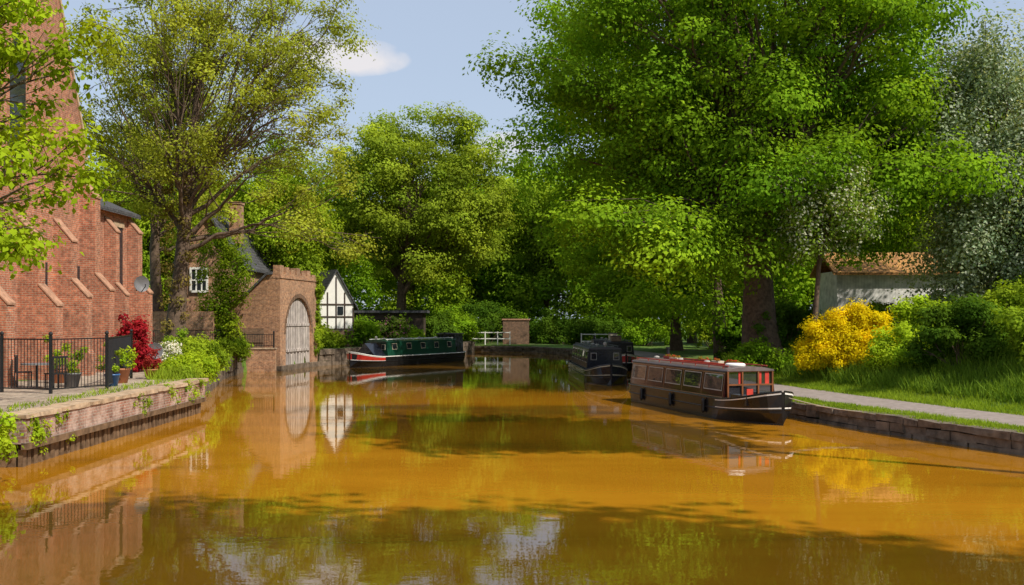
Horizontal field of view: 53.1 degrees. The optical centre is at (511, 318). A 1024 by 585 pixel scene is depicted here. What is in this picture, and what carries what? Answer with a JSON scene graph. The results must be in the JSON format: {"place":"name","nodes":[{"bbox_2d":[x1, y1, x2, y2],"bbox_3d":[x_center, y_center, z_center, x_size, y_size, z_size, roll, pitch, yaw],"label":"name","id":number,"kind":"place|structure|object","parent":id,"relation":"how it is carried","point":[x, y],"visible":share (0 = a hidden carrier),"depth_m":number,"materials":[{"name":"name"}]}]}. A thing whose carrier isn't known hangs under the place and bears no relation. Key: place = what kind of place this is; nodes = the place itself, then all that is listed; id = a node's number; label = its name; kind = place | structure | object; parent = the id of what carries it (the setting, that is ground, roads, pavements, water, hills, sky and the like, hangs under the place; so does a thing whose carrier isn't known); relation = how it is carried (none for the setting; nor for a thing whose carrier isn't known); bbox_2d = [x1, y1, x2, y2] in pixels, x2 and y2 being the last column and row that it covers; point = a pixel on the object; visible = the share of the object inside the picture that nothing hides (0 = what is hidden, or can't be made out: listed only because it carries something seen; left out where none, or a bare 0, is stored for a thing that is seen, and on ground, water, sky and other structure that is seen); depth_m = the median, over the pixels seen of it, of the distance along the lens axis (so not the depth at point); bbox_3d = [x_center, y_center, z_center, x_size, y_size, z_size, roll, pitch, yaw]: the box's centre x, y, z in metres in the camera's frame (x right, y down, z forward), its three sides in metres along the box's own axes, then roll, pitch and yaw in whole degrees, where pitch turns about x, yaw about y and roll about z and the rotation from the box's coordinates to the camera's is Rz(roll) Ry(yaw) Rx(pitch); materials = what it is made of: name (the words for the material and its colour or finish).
{"place":"outdoors","nodes":[
{"label":"outdoors","id":0,"kind":"place"},
{"bbox_2d":[0,376,180,412],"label":"grass","id":1,"kind":"structure","parent":0,"point":[142,385],"depth_m":27.75,"materials":[{"name":"green plant"}]},
{"bbox_2d":[0,370,182,412],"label":"terrace pavement","id":2,"kind":"structure","parent":0,"point":[10,397],"depth_m":29.19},
{"bbox_2d":[0,331,3,391],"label":"iron fence","id":3,"kind":"object","parent":2,"relation":"on","point":[1,361],"visible":1,"depth_m":28.86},
{"bbox_2d":[2,331,52,393],"bbox_3d":[-13.553,1.230,28.573,1.816,1.720,0.115,0,0,19],"label":"iron fence","id":4,"kind":"object","parent":2,"relation":"on","point":[50,339],"visible":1,"depth_m":28.50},
{"bbox_2d":[44,356,66,388],"bbox_3d":[-13.500,1.605,30.300,0.450,0.970,0.480,0,0,37],"label":"garden chair","id":5,"kind":"object","parent":2,"relation":"on","point":[59,357],"visible":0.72,"depth_m":30.24,"materials":[{"name":"black metal"}]},
{"bbox_2d":[42,335,80,382],"bbox_3d":[-14.639,1.308,33.033,1.062,1.565,1.082,0,0,0],"label":"plant pot","id":6,"kind":"object","parent":2,"relation":"on","point":[66,346],"visible":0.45,"depth_m":32.90,"materials":[{"name":"ceramic"}]},
{"bbox_2d":[58,346,88,386],"bbox_3d":[-13.360,1.471,31.320,1.044,1.239,1.071,0,0,0],"label":"plant pot","id":7,"kind":"object","parent":2,"relation":"on","point":[77,373],"visible":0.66,"depth_m":31.07,"materials":[{"name":"grey metal"}]},
{"bbox_2d":[53,331,108,389],"bbox_3d":[-12.356,1.230,29.285,0.119,1.720,2.120,0,0,24],"label":"iron fence","id":8,"kind":"object","parent":2,"relation":"on","point":[106,384],"visible":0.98,"depth_m":29.53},
{"bbox_2d":[95,342,123,385],"bbox_3d":[-12.330,1.392,31.499,0.725,1.395,0.761,0,0,38],"label":"plant pot","id":9,"kind":"object","parent":2,"relation":"on","point":[115,377],"visible":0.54,"depth_m":31.41,"materials":[{"name":"blue ceramic"}]},
{"bbox_2d":[98,346,137,382],"bbox_3d":[-12.710,1.482,32.885,1.255,1.216,0.973,0,0,-29],"label":"plant pot","id":10,"kind":"object","parent":2,"relation":"on","point":[125,372],"visible":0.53,"depth_m":32.85,"materials":[{"name":"ceramic"}]},
{"bbox_2d":[109,329,132,384],"bbox_3d":[-12.601,1.230,32.874,0.120,1.720,5.504,0,0,-13],"label":"iron fence","id":11,"kind":"object","parent":2,"relation":"on","point":[124,342],"visible":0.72,"depth_m":32.45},
{"bbox_2d":[142,349,162,377],"bbox_3d":[-12.503,1.568,35.236,0.982,1.043,0.742,0,0,37],"label":"plant pot","id":12,"kind":"object","parent":2,"relation":"on","point":[146,363],"visible":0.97,"depth_m":35.06,"materials":[{"name":"ceramic"}]},
{"bbox_2d":[155,340,183,364],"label":"white flower bush","id":13,"kind":"object","parent":2,"relation":"on","point":[170,348],"visible":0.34,"depth_m":42.98,"materials":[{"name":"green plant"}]},
{"bbox_2d":[0,351,1023,584],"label":"water","id":14,"kind":"structure","parent":0,"point":[498,468],"depth_m":18.47,"materials":[{"name":"liquid"}]},
{"bbox_2d":[346,332,465,367],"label":"narrowboat","id":15,"kind":"object","parent":14,"relation":"on","point":[443,347],"visible":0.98,"depth_m":70.12,"materials":[{"name":"green paint"}]},
{"bbox_2d":[568,335,626,385],"bbox_3d":[4.500,2.245,54.600,2.142,2.510,12.644,0,0,-2],"label":"narrowboat","id":16,"kind":"object","parent":14,"relation":"on","point":[597,364],"visible":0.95,"depth_m":50.79,"materials":[{"name":"black paint"}]},
{"bbox_2d":[601,337,636,370],"bbox_3d":[6.600,2.255,67.500,2.142,2.490,11.544,0,0,-3],"label":"narrowboat","id":17,"kind":"object","parent":14,"relation":"on","point":[627,351],"visible":0.36,"depth_m":64.00,"materials":[{"name":"black paint"}]},
{"bbox_2d":[628,347,793,425],"bbox_3d":[6.640,2.305,35.337,2.236,2.390,10.245,0,0,-16],"label":"narrowboat","id":18,"kind":"object","parent":14,"relation":"on","point":[747,394],"visible":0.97,"depth_m":32.99,"materials":[{"name":"brown paint"}]},
{"bbox_2d":[648,366,662,381],"bbox_3d":[5.230,2.040,37.326,0.070,0.520,1.280,0,0,-16],"label":"window","id":19,"kind":"structure","parent":18,"relation":"in","point":[655,373],"depth_m":37.31,"materials":[{"name":"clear glass"}]},
{"bbox_2d":[665,368,681,384],"bbox_3d":[5.643,2.040,35.853,0.070,0.520,1.280,0,0,-16],"label":"window","id":20,"kind":"structure","parent":18,"relation":"in","point":[673,376],"depth_m":35.84,"materials":[{"name":"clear glass"}]},
{"bbox_2d":[683,370,701,387],"bbox_3d":[6.056,2.040,34.380,0.070,0.520,1.280,0,0,-16],"label":"window","id":21,"kind":"structure","parent":18,"relation":"in","point":[692,378],"depth_m":34.37,"materials":[{"name":"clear glass"}]},
{"bbox_2d":[703,372,722,390],"bbox_3d":[6.469,2.040,32.907,0.070,0.520,1.280,0,0,-16],"label":"window","id":22,"kind":"structure","parent":18,"relation":"in","point":[712,381],"depth_m":32.90,"materials":[{"name":"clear glass"}]},
{"bbox_2d":[729,371,770,396],"bbox_3d":[7.516,2.090,32.384,1.550,0.820,0.020,0,0,-16],"label":"front window","id":23,"kind":"structure","parent":18,"relation":"in","point":[748,377],"depth_m":32.36,"materials":[{"name":"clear glass"}]},
{"bbox_2d":[502,319,529,343],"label":"brick bridge pier","id":24,"kind":"structure","parent":0,"point":[518,329],"depth_m":101.60,"materials":[{"name":"brick"}]},
{"bbox_2d":[18,319,1022,428],"bbox_3d":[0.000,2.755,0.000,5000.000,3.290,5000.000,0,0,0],"label":"ground","id":25,"kind":"structure","parent":0,"point":[691,351],"depth_m":86.94,"materials":[{"name":"green plant"}]},
{"bbox_2d":[0,0,131,279],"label":"maple tree","id":26,"kind":"object","parent":25,"relation":"on","point":[11,56],"visible":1,"depth_m":22.90,"materials":[{"name":"green plant"}]},
{"bbox_2d":[0,0,153,386],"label":"brick church","id":27,"kind":"structure","parent":25,"relation":"on","point":[92,292],"depth_m":37.30,"materials":[{"name":"brick"}]},
{"bbox_2d":[10,33,25,155],"bbox_3d":[-16.719,-7.650,34.600,0.062,4.500,1.100,0,0,0],"label":"window","id":28,"kind":"structure","parent":27,"relation":"in","point":[20,89],"depth_m":34.56,"materials":[{"name":"grey glass"}]},
{"bbox_2d":[134,276,148,292],"bbox_3d":[-15.568,-1.419,42.980,0.594,0.714,0.598,0,0,-3],"label":"satellite dish","id":29,"kind":"object","parent":27,"relation":"attached to","point":[141,284],"visible":1,"depth_m":42.98,"materials":[{"name":"grey metal"}]},
{"bbox_2d":[0,378,208,466],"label":"brick quay","id":30,"kind":"structure","parent":25,"relation":"on","point":[94,420],"depth_m":25.93,"materials":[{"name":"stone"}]},
{"bbox_2d":[1,409,75,458],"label":"ivy","id":31,"kind":"object","parent":30,"relation":"attached to","point":[37,429],"visible":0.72,"depth_m":22.40,"materials":[{"name":"green plant"}]},
{"bbox_2d":[163,377,211,402],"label":"ivy","id":32,"kind":"object","parent":30,"relation":"attached to","point":[171,390],"visible":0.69,"depth_m":32.94,"materials":[{"name":"green plant"}]},
{"bbox_2d":[111,311,161,371],"bbox_3d":[-14.845,1.119,40.123,2.185,2.780,1.913,0,0,0],"label":"japanese maple bush","id":33,"kind":"object","parent":25,"relation":"on","point":[140,335],"visible":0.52,"depth_m":39.84,"materials":[{"name":"red plant"}]},
{"bbox_2d":[91,160,215,310],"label":"woodland tree","id":34,"kind":"object","parent":25,"relation":"on","point":[146,234],"visible":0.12,"depth_m":77.30,"materials":[{"name":"green plant"}]},
{"bbox_2d":[67,14,259,310],"bbox_3d":[-22.300,-8.114,62.666,14.056,20.838,12.068,0,0,0],"label":"sparse ash tree","id":35,"kind":"object","parent":25,"relation":"on","point":[154,251],"visible":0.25,"depth_m":61.70,"materials":[{"name":"green plant"}]},
{"bbox_2d":[161,326,201,347],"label":"garden bush","id":36,"kind":"object","parent":25,"relation":"on","point":[180,335],"visible":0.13,"depth_m":48.18,"materials":[{"name":"green plant"}]},
{"bbox_2d":[140,352,235,379],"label":"grass","id":37,"kind":"structure","parent":25,"relation":"on","point":[159,374],"depth_m":35.04,"materials":[{"name":"green plant"}]},
{"bbox_2d":[152,203,272,342],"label":"brick house","id":38,"kind":"structure","parent":25,"relation":"on","point":[205,324],"depth_m":64.00,"materials":[{"name":"brick"}]},
{"bbox_2d":[190,267,207,292],"bbox_3d":[-19.550,-2.390,63.940,1.140,1.580,0.160,0,0,0],"label":"window","id":39,"kind":"structure","parent":38,"relation":"in","point":[196,287],"depth_m":63.92,"materials":[{"name":"white glass"}]},
{"bbox_2d":[191,222,257,341],"bbox_3d":[-17.455,-1.701,61.084,4.649,8.089,2.420,0,0,0],"label":"ivy","id":40,"kind":"object","parent":38,"relation":"attached to","point":[230,256],"visible":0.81,"depth_m":60.76,"materials":[{"name":"green plant"}]},
{"bbox_2d":[186,355,242,393],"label":"canal bank wall","id":41,"kind":"structure","parent":25,"relation":"on","point":[235,367],"depth_m":55.09,"materials":[{"name":"stone"}]},
{"bbox_2d":[166,358,210,388],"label":"hanging plants","id":42,"kind":"object","parent":41,"relation":"on","point":[195,367],"visible":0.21,"depth_m":35.81,"materials":[{"name":"green plant"}]},
{"bbox_2d":[158,347,221,383],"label":"hanging plants","id":43,"kind":"object","parent":41,"relation":"on","point":[210,371],"visible":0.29,"depth_m":38.44,"materials":[{"name":"green plant"}]},
{"bbox_2d":[178,331,233,370],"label":"hanging plants","id":44,"kind":"object","parent":41,"relation":"on","point":[210,349],"visible":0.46,"depth_m":46.91,"materials":[{"name":"green plant"}]},
{"bbox_2d":[69,0,386,340],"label":"sparse ash tree","id":45,"kind":"object","parent":25,"relation":"on","point":[214,147],"visible":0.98,"depth_m":50.24,"materials":[{"name":"green plant"}]},
{"bbox_2d":[155,137,196,343],"bbox_3d":[-16.531,-3.287,50.459,1.970,11.479,2.015,0,0,-17],"label":"ivy","id":46,"kind":"object","parent":45,"relation":"attached to","point":[166,190],"visible":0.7,"depth_m":50.13,"materials":[{"name":"green plant"}]},
{"bbox_2d":[209,333,253,362],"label":"garden bush","id":47,"kind":"object","parent":25,"relation":"on","point":[238,348],"visible":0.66,"depth_m":56.51,"materials":[{"name":"green plant"}]},
{"bbox_2d":[230,328,263,347],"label":"garden wall","id":48,"kind":"structure","parent":25,"relation":"on","point":[253,331],"depth_m":61.35,"materials":[{"name":"brick"}]},
{"bbox_2d":[246,349,275,371],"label":"garden wall","id":49,"kind":"structure","parent":25,"relation":"on","point":[261,360],"depth_m":60.90,"materials":[{"name":"orange brick"}]},
{"bbox_2d":[207,265,319,370],"bbox_3d":[-16.311,0.250,65.512,5.920,6.900,6.950,0,0,9],"label":"brick boathouse","id":50,"kind":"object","parent":25,"relation":"on","point":[283,303],"visible":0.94,"depth_m":62.75,"materials":[{"name":"brick"}]},
{"bbox_2d":[286,298,296,364],"bbox_3d":[-13.905,0.795,63.899,0.160,4.190,2.280,0,0,9],"label":"door","id":51,"kind":"structure","parent":50,"relation":"in","point":[291,331],"depth_m":64.25,"materials":[{"name":"grey wood"}]},
{"bbox_2d":[297,298,309,363],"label":"door","id":52,"kind":"structure","parent":50,"relation":"in","point":[303,335],"depth_m":66.02,"materials":[{"name":"grey wood"}]},
{"bbox_2d":[313,275,325,355],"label":"ivy","id":53,"kind":"object","parent":50,"relation":"attached to","point":[319,331],"visible":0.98,"depth_m":68.12,"materials":[{"name":"green plant"}]},
{"bbox_2d":[195,126,347,293],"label":"lime tree","id":54,"kind":"object","parent":25,"relation":"on","point":[272,253],"visible":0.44,"depth_m":71.31,"materials":[{"name":"green plant"}]},
{"bbox_2d":[201,159,353,273],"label":"woodland tree","id":55,"kind":"object","parent":25,"relation":"on","point":[330,264],"visible":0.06,"depth_m":85.28,"materials":[{"name":"green plant"}]},
{"bbox_2d":[269,161,387,309],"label":"woodland tree","id":56,"kind":"object","parent":25,"relation":"on","point":[358,280],"visible":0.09,"depth_m":103.20,"materials":[{"name":"green plant"}]},
{"bbox_2d":[320,328,347,347],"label":"waterside bush","id":57,"kind":"object","parent":25,"relation":"on","point":[338,340],"visible":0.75,"depth_m":72.05,"materials":[{"name":"green plant"}]},
{"bbox_2d":[316,269,358,346],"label":"half timbered house","id":58,"kind":"structure","parent":25,"relation":"on","point":[339,307],"depth_m":74.53,"materials":[{"name":"white paint"}]},
{"bbox_2d":[344,314,382,346],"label":"waterside bush","id":59,"kind":"object","parent":25,"relation":"on","point":[363,328],"visible":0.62,"depth_m":75.64,"materials":[{"name":"green plant"}]},
{"bbox_2d":[370,314,410,339],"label":"rhododendron bush","id":60,"kind":"object","parent":25,"relation":"on","point":[388,326],"visible":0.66,"depth_m":78.20,"materials":[{"name":"green plant"}]},
{"bbox_2d":[354,310,429,344],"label":"boat shed","id":61,"kind":"object","parent":25,"relation":"on","point":[418,318],"visible":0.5,"depth_m":81.30,"materials":[{"name":"brown wood"}]},
{"bbox_2d":[317,340,474,365],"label":"canal bank wall","id":62,"kind":"structure","parent":25,"relation":"on","point":[331,356],"depth_m":70.24,"materials":[{"name":"stone"}]},
{"bbox_2d":[357,181,475,315],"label":"woodland tree","id":63,"kind":"object","parent":25,"relation":"on","point":[445,289],"visible":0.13,"depth_m":109.32,"materials":[{"name":"green plant"}]},
{"bbox_2d":[317,100,521,309],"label":"oak tree","id":64,"kind":"object","parent":25,"relation":"on","point":[393,162],"visible":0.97,"depth_m":85.27,"materials":[{"name":"green plant"}]},
{"bbox_2d":[426,310,464,338],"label":"waterside bush","id":65,"kind":"object","parent":25,"relation":"on","point":[438,323],"visible":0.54,"depth_m":85.68,"materials":[{"name":"green plant"}]},
{"bbox_2d":[427,301,483,333],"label":"waterside bush","id":66,"kind":"object","parent":25,"relation":"on","point":[437,308],"visible":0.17,"depth_m":108.14,"materials":[{"name":"green plant"}]},
{"bbox_2d":[428,310,484,341],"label":"waterside bush","id":67,"kind":"object","parent":25,"relation":"on","point":[462,323],"visible":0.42,"depth_m":91.14,"materials":[{"name":"green plant"}]},
{"bbox_2d":[433,307,489,343],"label":"waterside bush","id":68,"kind":"object","parent":25,"relation":"on","point":[482,325],"visible":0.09,"depth_m":101.03,"materials":[{"name":"green plant"}]},
{"bbox_2d":[144,255,813,340],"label":"distant woodland","id":69,"kind":"object","parent":25,"relation":"on","point":[562,309],"visible":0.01,"depth_m":123.47,"materials":[{"name":"green plant"}]},
{"bbox_2d":[450,299,520,342],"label":"waterside bush","id":70,"kind":"object","parent":25,"relation":"on","point":[490,312],"visible":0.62,"depth_m":104.76,"materials":[{"name":"green plant"}]},
{"bbox_2d":[428,165,551,333],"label":"woodland tree","id":71,"kind":"object","parent":25,"relation":"on","point":[478,280],"visible":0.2,"depth_m":115.30,"materials":[{"name":"green plant"}]},
{"bbox_2d":[492,301,564,342],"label":"waterside bush","id":72,"kind":"object","parent":25,"relation":"on","point":[531,337],"visible":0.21,"depth_m":108.26,"materials":[{"name":"green plant"}]},
{"bbox_2d":[472,144,603,322],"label":"woodland tree","id":73,"kind":"object","parent":25,"relation":"on","point":[547,284],"visible":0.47,"depth_m":112.09,"materials":[{"name":"green plant"}]},
{"bbox_2d":[529,306,590,343],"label":"waterside bush","id":74,"kind":"object","parent":25,"relation":"on","point":[549,332],"visible":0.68,"depth_m":103.03,"materials":[{"name":"green plant"}]},
{"bbox_2d":[562,311,627,344],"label":"waterside bush","id":75,"kind":"object","parent":25,"relation":"on","point":[590,325],"visible":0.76,"depth_m":97.32,"materials":[{"name":"green plant"}]},
{"bbox_2d":[546,141,666,335],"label":"woodland tree","id":76,"kind":"object","parent":25,"relation":"on","point":[585,303],"visible":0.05,"depth_m":103.67,"materials":[{"name":"green plant"}]},
{"bbox_2d":[619,317,669,345],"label":"waterside bush","id":77,"kind":"object","parent":25,"relation":"on","point":[630,333],"visible":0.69,"depth_m":98.91,"materials":[{"name":"green plant"}]},
{"bbox_2d":[579,133,734,350],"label":"woodland tree","id":78,"kind":"object","parent":25,"relation":"on","point":[676,342],"visible":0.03,"depth_m":83.50,"materials":[{"name":"green plant"}]},
{"bbox_2d":[462,0,884,359],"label":"sycamore tree","id":79,"kind":"object","parent":25,"relation":"on","point":[588,257],"visible":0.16,"depth_m":62.61,"materials":[{"name":"green plant"}]},
{"bbox_2d":[682,313,735,349],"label":"waterside bush","id":80,"kind":"object","parent":25,"relation":"on","point":[704,338],"visible":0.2,"depth_m":91.99,"materials":[{"name":"green plant"}]},
{"bbox_2d":[713,315,741,360],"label":"hedge bush","id":81,"kind":"object","parent":25,"relation":"on","point":[729,347],"visible":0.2,"depth_m":62.70,"materials":[{"name":"green plant"}]},
{"bbox_2d":[475,346,1023,455],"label":"canal bank wall","id":82,"kind":"structure","parent":25,"relation":"on","point":[1008,441],"depth_m":27.50,"materials":[{"name":"stone"}]},
{"bbox_2d":[725,335,797,374],"bbox_3d":[10.849,1.967,45.595,3.903,2.416,2.593,0,0,0],"label":"hedge bush","id":83,"kind":"object","parent":25,"relation":"on","point":[757,352],"visible":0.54,"depth_m":45.25,"materials":[{"name":"green plant"}]},
{"bbox_2d":[519,0,1023,366],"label":"sycamore tree","id":84,"kind":"object","parent":25,"relation":"on","point":[688,120],"visible":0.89,"depth_m":44.60,"materials":[{"name":"green plant"}]},
{"bbox_2d":[751,309,788,353],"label":"ivy","id":85,"kind":"object","parent":84,"relation":"attached to","point":[758,327],"visible":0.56,"depth_m":47.95,"materials":[{"name":"green plant"}]},
{"bbox_2d":[775,301,809,344],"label":"hedge bush","id":86,"kind":"object","parent":25,"relation":"on","point":[793,316],"visible":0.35,"depth_m":51.92,"materials":[{"name":"green plant"}]},
{"bbox_2d":[694,90,900,330],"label":"woodland tree","id":87,"kind":"object","parent":25,"relation":"on","point":[733,314],"depth_m":76.23,"materials":[{"name":"green plant"}]},
{"bbox_2d":[775,295,821,337],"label":"hedge bush","id":88,"kind":"object","parent":25,"relation":"on","point":[809,311],"visible":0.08,"depth_m":55.40,"materials":[{"name":"green plant"}]},
{"bbox_2d":[634,351,1023,426],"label":"towpath","id":89,"kind":"structure","parent":25,"relation":"on","point":[1001,418],"depth_m":31.86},
{"bbox_2d":[762,147,903,322],"bbox_3d":[13.369,-2.422,43.626,5.519,9.552,5.357,0,0,43],"label":"hawthorn tree","id":90,"kind":"object","parent":25,"relation":"on","point":[853,225],"visible":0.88,"depth_m":42.55,"materials":[{"name":"green plant"}]},
{"bbox_2d":[789,297,897,374],"bbox_3d":[13.770,0.723,41.269,5.115,3.150,3.467,0,0,0],"label":"golden bush","id":91,"kind":"object","parent":25,"relation":"on","point":[836,338],"visible":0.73,"depth_m":40.77,"materials":[{"name":"yellow plant"}]},
{"bbox_2d":[833,300,897,333],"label":"hedge bush","id":92,"kind":"object","parent":25,"relation":"on","point":[875,307],"visible":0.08,"depth_m":47.13,"materials":[{"name":"green plant"}]},
{"bbox_2d":[721,335,1023,403],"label":"weeds","id":93,"kind":"object","parent":25,"relation":"on","point":[971,373],"visible":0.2,"depth_m":34.66,"materials":[{"name":"green plant"}]},
{"bbox_2d":[724,363,1023,415],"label":"grass","id":94,"kind":"structure","parent":25,"relation":"on","point":[965,401],"depth_m":34.19,"materials":[{"name":"green plant"}]},
{"bbox_2d":[809,252,958,319],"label":"white cottage","id":95,"kind":"structure","parent":25,"relation":"on","point":[876,282],"depth_m":54.20,"materials":[{"name":"paint"}]},
{"bbox_2d":[860,321,929,371],"bbox_3d":[14.584,1.114,38.153,2.716,2.048,2.756,0,0,-43],"label":"hedge bush","id":96,"kind":"object","parent":25,"relation":"on","point":[889,354],"visible":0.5,"depth_m":38.04,"materials":[{"name":"green plant"}]},
{"bbox_2d":[807,89,1003,281],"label":"woodland tree","id":97,"kind":"object","parent":25,"relation":"on","point":[906,249],"visible":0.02,"depth_m":67.40,"materials":[{"name":"green plant"}]},
{"bbox_2d":[792,395,1023,432],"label":"grass","id":98,"kind":"structure","parent":25,"relation":"on","point":[922,415],"depth_m":28.10,"materials":[{"name":"green plant"}]},
{"bbox_2d":[886,294,955,331],"bbox_3d":[16.846,0.212,41.335,3.806,2.419,3.174,0,0,0],"label":"hedge bush","id":99,"kind":"object","parent":25,"relation":"on","point":[903,309],"visible":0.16,"depth_m":41.42,"materials":[{"name":"green plant"}]},
{"bbox_2d":[882,0,1023,308],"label":"silver willow tree","id":100,"kind":"object","parent":25,"relation":"on","point":[985,237],"visible":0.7,"depth_m":44.88,"materials":[{"name":"green plant"}]},
{"bbox_2d":[900,293,1013,370],"bbox_3d":[16.001,0.553,35.542,4.556,2.893,3.442,0,0,0],"label":"hedge bush","id":101,"kind":"object","parent":25,"relation":"on","point":[958,322],"visible":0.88,"depth_m":35.05,"materials":[{"name":"green plant"}]},
{"bbox_2d":[966,275,1023,337],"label":"hedge bush","id":102,"kind":"object","parent":25,"relation":"on","point":[1005,297],"visible":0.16,"depth_m":38.93,"materials":[{"name":"green plant"}]},
{"bbox_2d":[990,293,1023,363],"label":"hedge bush","id":103,"kind":"object","parent":25,"relation":"on","point":[1012,321],"visible":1,"depth_m":33.02,"materials":[{"name":"green plant"}]},
{"bbox_2d":[62,0,1023,318],"label":"sky","id":104,"kind":"structure","parent":0,"point":[422,48],"materials":[{"name":"blue"}]},
{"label":"canal bank wall","id":105,"kind":"object","parent":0,"visible":0},
{"bbox_2d":[0,407,25,462],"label":"hanging plants","id":106,"kind":"object","parent":105,"relation":"attached to","point":[5,443],"visible":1,"depth_m":19.99,"materials":[{"name":"green plant"}]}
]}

